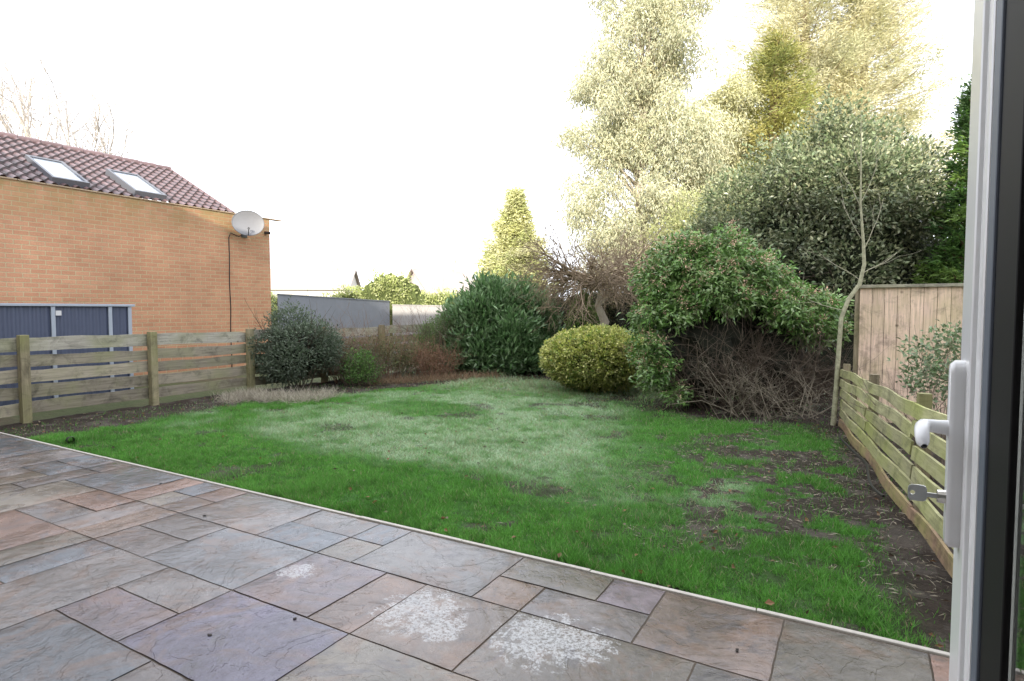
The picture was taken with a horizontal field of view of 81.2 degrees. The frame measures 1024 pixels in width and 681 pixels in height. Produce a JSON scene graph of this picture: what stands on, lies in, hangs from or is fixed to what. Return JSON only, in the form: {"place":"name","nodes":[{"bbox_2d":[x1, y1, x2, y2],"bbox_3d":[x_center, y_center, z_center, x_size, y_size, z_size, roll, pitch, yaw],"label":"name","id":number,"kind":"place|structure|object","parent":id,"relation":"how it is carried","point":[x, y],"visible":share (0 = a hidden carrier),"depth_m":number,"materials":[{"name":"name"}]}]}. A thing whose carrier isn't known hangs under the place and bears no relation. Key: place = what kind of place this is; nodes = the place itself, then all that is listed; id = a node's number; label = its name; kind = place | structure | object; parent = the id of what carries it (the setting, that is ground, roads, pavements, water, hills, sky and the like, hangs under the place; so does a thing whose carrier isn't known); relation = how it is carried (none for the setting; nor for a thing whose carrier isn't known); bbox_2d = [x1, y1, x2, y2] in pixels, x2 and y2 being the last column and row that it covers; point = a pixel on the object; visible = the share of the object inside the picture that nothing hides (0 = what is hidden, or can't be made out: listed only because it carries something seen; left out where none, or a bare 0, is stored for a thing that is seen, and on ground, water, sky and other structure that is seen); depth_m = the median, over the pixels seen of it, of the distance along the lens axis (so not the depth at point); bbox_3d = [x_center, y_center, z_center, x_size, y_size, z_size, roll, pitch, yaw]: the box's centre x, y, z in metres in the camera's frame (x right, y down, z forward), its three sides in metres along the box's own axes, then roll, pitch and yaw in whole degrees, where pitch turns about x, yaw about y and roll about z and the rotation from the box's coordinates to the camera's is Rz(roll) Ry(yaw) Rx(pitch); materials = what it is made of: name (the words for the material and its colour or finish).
{"place":"outdoors","nodes":[
{"label":"outdoors","id":0,"kind":"place"},
{"bbox_2d":[270,260,361,296],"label":"house","id":1,"kind":"structure","parent":0,"point":[318,282],"depth_m":58.05,"materials":[{"name":"concrete"}]},
{"bbox_2d":[406,260,474,295],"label":"house","id":2,"kind":"structure","parent":0,"point":[427,280],"depth_m":52.20,"materials":[{"name":"concrete"}]},
{"bbox_2d":[0,359,934,425],"bbox_3d":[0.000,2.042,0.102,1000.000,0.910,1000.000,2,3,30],"label":"ground","id":3,"kind":"structure","parent":0,"point":[78,410],"depth_m":10.46,"materials":[{"name":"brown soil"}]},
{"bbox_2d":[0,303,134,405],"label":"metal shed","id":4,"kind":"structure","parent":3,"relation":"on","point":[36,320],"depth_m":10.02,"materials":[{"name":"metal"}]},
{"bbox_2d":[0,3,213,168],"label":"bare tree","id":5,"kind":"object","parent":3,"relation":"on","point":[26,131],"visible":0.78,"depth_m":21.13,"materials":[{"name":"brown plant"}]},
{"bbox_2d":[0,131,281,375],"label":"brick building","id":6,"kind":"structure","parent":3,"relation":"on","point":[78,225],"depth_m":13.09,"materials":[{"name":"brick"}]},
{"bbox_2d":[228,233,241,355],"bbox_3d":[-6.826,-0.989,14.962,0.465,3.479,0.071,-2,3,-32],"label":"cable","id":7,"kind":"object","parent":6,"relation":"attached to","point":[229,282],"visible":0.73,"depth_m":14.81,"materials":[{"name":"paint"}]},
{"bbox_2d":[231,210,263,237],"bbox_3d":[-6.613,-2.907,14.813,0.607,0.630,0.640,2,3,30],"label":"satellite dish","id":8,"kind":"object","parent":6,"relation":"attached to","point":[245,223],"visible":1,"depth_m":14.79,"materials":[{"name":"paint"}]},
{"bbox_2d":[0,323,438,423],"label":"wooden fence","id":9,"kind":"object","parent":3,"relation":"on","point":[24,376],"visible":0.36,"depth_m":9.38,"materials":[{"name":"brown wood"}]},
{"bbox_2d":[277,294,389,354],"bbox_3d":[-5.398,-0.380,19.025,0.060,2.055,6.221,1,3,17],"label":"board fence","id":10,"kind":"object","parent":3,"relation":"on","point":[356,309],"visible":0.35,"depth_m":19.05,"materials":[{"name":"grey paint"}]},
{"bbox_2d":[271,267,459,342],"bbox_3d":[-6.430,-1.285,24.504,11.726,3.446,1.987,0,3,9],"label":"hedge","id":11,"kind":"object","parent":3,"relation":"on","point":[390,287],"visible":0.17,"depth_m":23.89,"materials":[{"name":"green plant"}]},
{"bbox_2d":[392,304,443,351],"bbox_3d":[-2.466,-0.353,20.785,4.660,1.825,0.060,2,3,34],"label":"board fence","id":12,"kind":"object","parent":3,"relation":"on","point":[430,312],"visible":0.16,"depth_m":21.50,"materials":[{"name":"grey paint"}]},
{"bbox_2d":[0,432,949,657],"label":"patio edging","id":13,"kind":"object","parent":3,"relation":"on","point":[861,634],"visible":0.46,"depth_m":3.50,"materials":[{"name":"concrete"}]},
{"bbox_2d":[474,182,559,292],"bbox_3d":[0.238,-2.677,22.149,4.206,6.269,4.592,0,3,2],"label":"golden conifer","id":14,"kind":"object","parent":3,"relation":"on","point":[515,213],"visible":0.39,"depth_m":21.53,"materials":[{"name":"yellow plant"}]},
{"bbox_2d":[546,0,749,295],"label":"eucalyptus tree","id":15,"kind":"object","parent":3,"relation":"on","point":[635,111],"visible":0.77,"depth_m":18.88,"materials":[{"name":"green plant"}]},
{"bbox_2d":[669,63,766,220],"bbox_3d":[7.331,-4.497,21.241,4.273,9.967,4.222,0,3,-5],"label":"silver birch","id":16,"kind":"object","parent":3,"relation":"on","point":[738,93],"visible":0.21,"depth_m":20.44,"materials":[{"name":"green plant"}]},
{"bbox_2d":[723,19,824,210],"bbox_3d":[9.238,-5.216,20.892,4.864,11.449,4.561,2,3,30],"label":"spruce tree","id":17,"kind":"object","parent":3,"relation":"on","point":[773,63],"visible":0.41,"depth_m":20.22,"materials":[{"name":"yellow plant"}]},
{"bbox_2d":[678,83,964,378],"bbox_3d":[6.646,-2.231,12.921,6.475,6.343,5.078,2,3,30],"label":"holly tree","id":18,"kind":"object","parent":3,"relation":"on","point":[793,207],"visible":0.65,"depth_m":11.82,"materials":[{"name":"green plant"}]},
{"bbox_2d":[693,0,954,212],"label":"pine tree","id":19,"kind":"object","parent":3,"relation":"on","point":[804,15],"visible":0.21,"depth_m":23.47,"materials":[{"name":"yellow plant"}]},
{"bbox_2d":[787,0,968,185],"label":"pine tree","id":20,"kind":"object","parent":3,"relation":"on","point":[899,44],"visible":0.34,"depth_m":23.01,"materials":[{"name":"yellow plant"}]},
{"bbox_2d":[838,364,953,578],"bbox_3d":[3.320,0.814,5.239,0.131,1.050,5.738,1,3,22],"label":"slatted fence","id":21,"kind":"object","parent":3,"relation":"on","point":[925,517],"visible":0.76,"depth_m":4.71,"materials":[{"name":"beige wood"}]},
{"bbox_2d":[851,283,963,422],"bbox_3d":[6.127,0.269,7.232,3.463,1.940,0.145,2,3,30],"label":"panel fence","id":22,"kind":"object","parent":3,"relation":"on","point":[903,316],"visible":0.28,"depth_m":7.80,"materials":[{"name":"brown wood"}]},
{"bbox_2d":[909,72,971,300],"bbox_3d":[8.431,-1.984,11.022,1.859,5.960,1.916,2,3,30],"label":"cypress tree","id":23,"kind":"object","parent":3,"relation":"on","point":[953,227],"visible":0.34,"depth_m":10.94,"materials":[{"name":"green plant"}]},
{"bbox_2d":[0,434,949,680],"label":"patio","id":24,"kind":"structure","parent":0,"point":[111,570],"depth_m":3.02,"materials":[{"name":"stone"}]},
{"bbox_2d":[159,483,738,651],"bbox_3d":[-1.339,1.327,3.413,4.793,0.008,1.190,2,3,32],"label":"leaf debris","id":25,"kind":"object","parent":24,"relation":"on","point":[295,618],"visible":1,"depth_m":2.75,"materials":[{"name":"plant"}]},
{"bbox_2d":[0,365,953,652],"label":"lawn","id":26,"kind":"structure","parent":0,"point":[902,541],"depth_m":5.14,"materials":[{"name":"plant"}]},
{"bbox_2d":[65,436,75,443],"bbox_3d":[-5.084,1.142,6.881,0.090,0.100,0.192,-3,4,-42],"label":"drain pipe","id":27,"kind":"object","parent":26,"relation":"on","point":[67,438],"visible":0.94,"depth_m":6.86,"materials":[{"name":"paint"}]},
{"bbox_2d":[244,289,348,389],"bbox_3d":[-4.189,-0.006,11.688,2.050,1.955,1.949,-1,3,-24],"label":"evergreen shrub","id":28,"kind":"object","parent":26,"relation":"on","point":[302,348],"visible":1,"depth_m":11.35,"materials":[{"name":"green plant"}]},
{"bbox_2d":[310,291,399,384],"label":"twiggy shrub","id":29,"kind":"object","parent":26,"relation":"on","point":[352,342],"visible":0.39,"depth_m":12.73,"materials":[{"name":"brown plant"}]},
{"bbox_2d":[211,368,501,404],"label":"dead grass","id":30,"kind":"structure","parent":26,"relation":"on","point":[257,395],"depth_m":10.36,"materials":[{"name":"beige plant"}]},
{"bbox_2d":[324,338,401,386],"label":"leafy plant","id":31,"kind":"object","parent":26,"relation":"on","point":[356,371],"visible":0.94,"depth_m":12.11,"materials":[{"name":"green plant"}]},
{"bbox_2d":[329,315,441,381],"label":"twiggy shrub","id":32,"kind":"object","parent":26,"relation":"on","point":[396,356],"visible":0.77,"depth_m":12.94,"materials":[{"name":"brown plant"}]},
{"bbox_2d":[379,286,494,374],"bbox_3d":[-1.788,-0.364,14.443,3.014,2.389,2.720,2,3,30],"label":"leafy shrub","id":33,"kind":"object","parent":26,"relation":"on","point":[435,332],"visible":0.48,"depth_m":14.28,"materials":[{"name":"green plant"}]},
{"bbox_2d":[399,334,475,380],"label":"dried shrub","id":34,"kind":"object","parent":26,"relation":"on","point":[421,362],"visible":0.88,"depth_m":13.31,"materials":[{"name":"brown plant"}]},
{"bbox_2d":[0,379,914,604],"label":"soil clods","id":35,"kind":"object","parent":26,"relation":"on","point":[823,507],"visible":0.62,"depth_m":4.99,"materials":[{"name":"soil"}]},
{"bbox_2d":[12,371,951,646],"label":"fallen leaves","id":36,"kind":"object","parent":26,"relation":"on","point":[768,601],"visible":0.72,"depth_m":4.93,"materials":[{"name":"brown plant"}]},
{"bbox_2d":[427,268,567,375],"bbox_3d":[-0.460,-0.513,15.182,3.994,2.790,3.443,2,3,30],"label":"laurel bush","id":37,"kind":"object","parent":26,"relation":"on","point":[507,340],"visible":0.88,"depth_m":14.14,"materials":[{"name":"green plant"}]},
{"bbox_2d":[538,322,652,392],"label":"clipped bush","id":38,"kind":"object","parent":26,"relation":"on","point":[583,357],"visible":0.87,"depth_m":10.61,"materials":[{"name":"green plant"}]},
{"bbox_2d":[542,284,671,342],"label":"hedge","id":39,"kind":"object","parent":26,"relation":"on","point":[613,315],"visible":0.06,"depth_m":15.90,"materials":[{"name":"green plant"}]},
{"bbox_2d":[503,203,714,333],"bbox_3d":[1.967,-1.001,12.822,4.419,3.837,4.443,2,3,30],"label":"weeping tree","id":40,"kind":"object","parent":26,"relation":"on","point":[600,283],"visible":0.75,"depth_m":12.52,"materials":[{"name":"brown plant"}]},
{"bbox_2d":[632,172,741,264],"bbox_3d":[5.226,-1.902,16.537,4.374,5.284,3.025,2,3,30],"label":"evergreen shrub","id":41,"kind":"object","parent":26,"relation":"on","point":[674,222],"visible":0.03,"depth_m":16.48,"materials":[{"name":"green plant"}]},
{"bbox_2d":[616,219,882,420],"bbox_3d":[3.685,-0.042,9.185,4.232,3.612,2.728,0,3,5],"label":"pieris shrub","id":42,"kind":"object","parent":26,"relation":"on","point":[699,286],"visible":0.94,"depth_m":8.91,"materials":[{"name":"green plant"}]},
{"bbox_2d":[649,333,851,432],"bbox_3d":[3.679,0.679,8.659,2.810,1.593,2.429,2,3,30],"label":"dead shrub","id":43,"kind":"object","parent":26,"relation":"on","point":[758,412],"visible":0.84,"depth_m":8.44,"materials":[{"name":"brown plant"}]},
{"bbox_2d":[798,117,913,425],"bbox_3d":[4.534,-0.918,7.856,1.676,4.152,0.506,1,3,13],"label":"bare sapling","id":44,"kind":"object","parent":26,"relation":"on","point":[838,355],"visible":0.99,"depth_m":7.84,"materials":[{"name":"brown plant"}]},
{"bbox_2d":[839,433,884,496],"bbox_3d":[3.419,1.162,5.896,0.102,0.049,2.603,1,3,22],"label":"garden hose","id":45,"kind":"object","parent":26,"relation":"on","point":[867,470],"visible":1,"depth_m":5.46,"materials":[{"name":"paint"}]},
{"bbox_2d":[816,303,961,482],"bbox_3d":[3.742,0.474,5.383,1.838,1.620,1.816,2,3,30],"label":"leafy shrub","id":46,"kind":"object","parent":26,"relation":"on","point":[924,372],"visible":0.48,"depth_m":5.42,"materials":[{"name":"green plant"}]},
{"bbox_2d":[0,0,973,299],"label":"sky","id":47,"kind":"structure","parent":0,"point":[325,119],"materials":[{"name":"white"}]},
{"bbox_2d":[564,291,599,329],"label":"columnar conifer","id":48,"kind":"object","parent":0,"point":[591,316],"visible":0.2,"depth_m":13.87,"materials":[{"name":"green plant"}]},
{"bbox_2d":[670,113,755,227],"bbox_3d":[9.218,-4.871,25.249,6.430,10.325,7.072,2,3,30],"label":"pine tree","id":49,"kind":"object","parent":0,"point":[738,160],"depth_m":24.56,"materials":[{"name":"green plant"}]},
{"bbox_2d":[908,0,1023,680],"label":"patio door","id":50,"kind":"structure","parent":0,"point":[980,496],"depth_m":0.55,"materials":[{"name":"plastic"}]}
]}

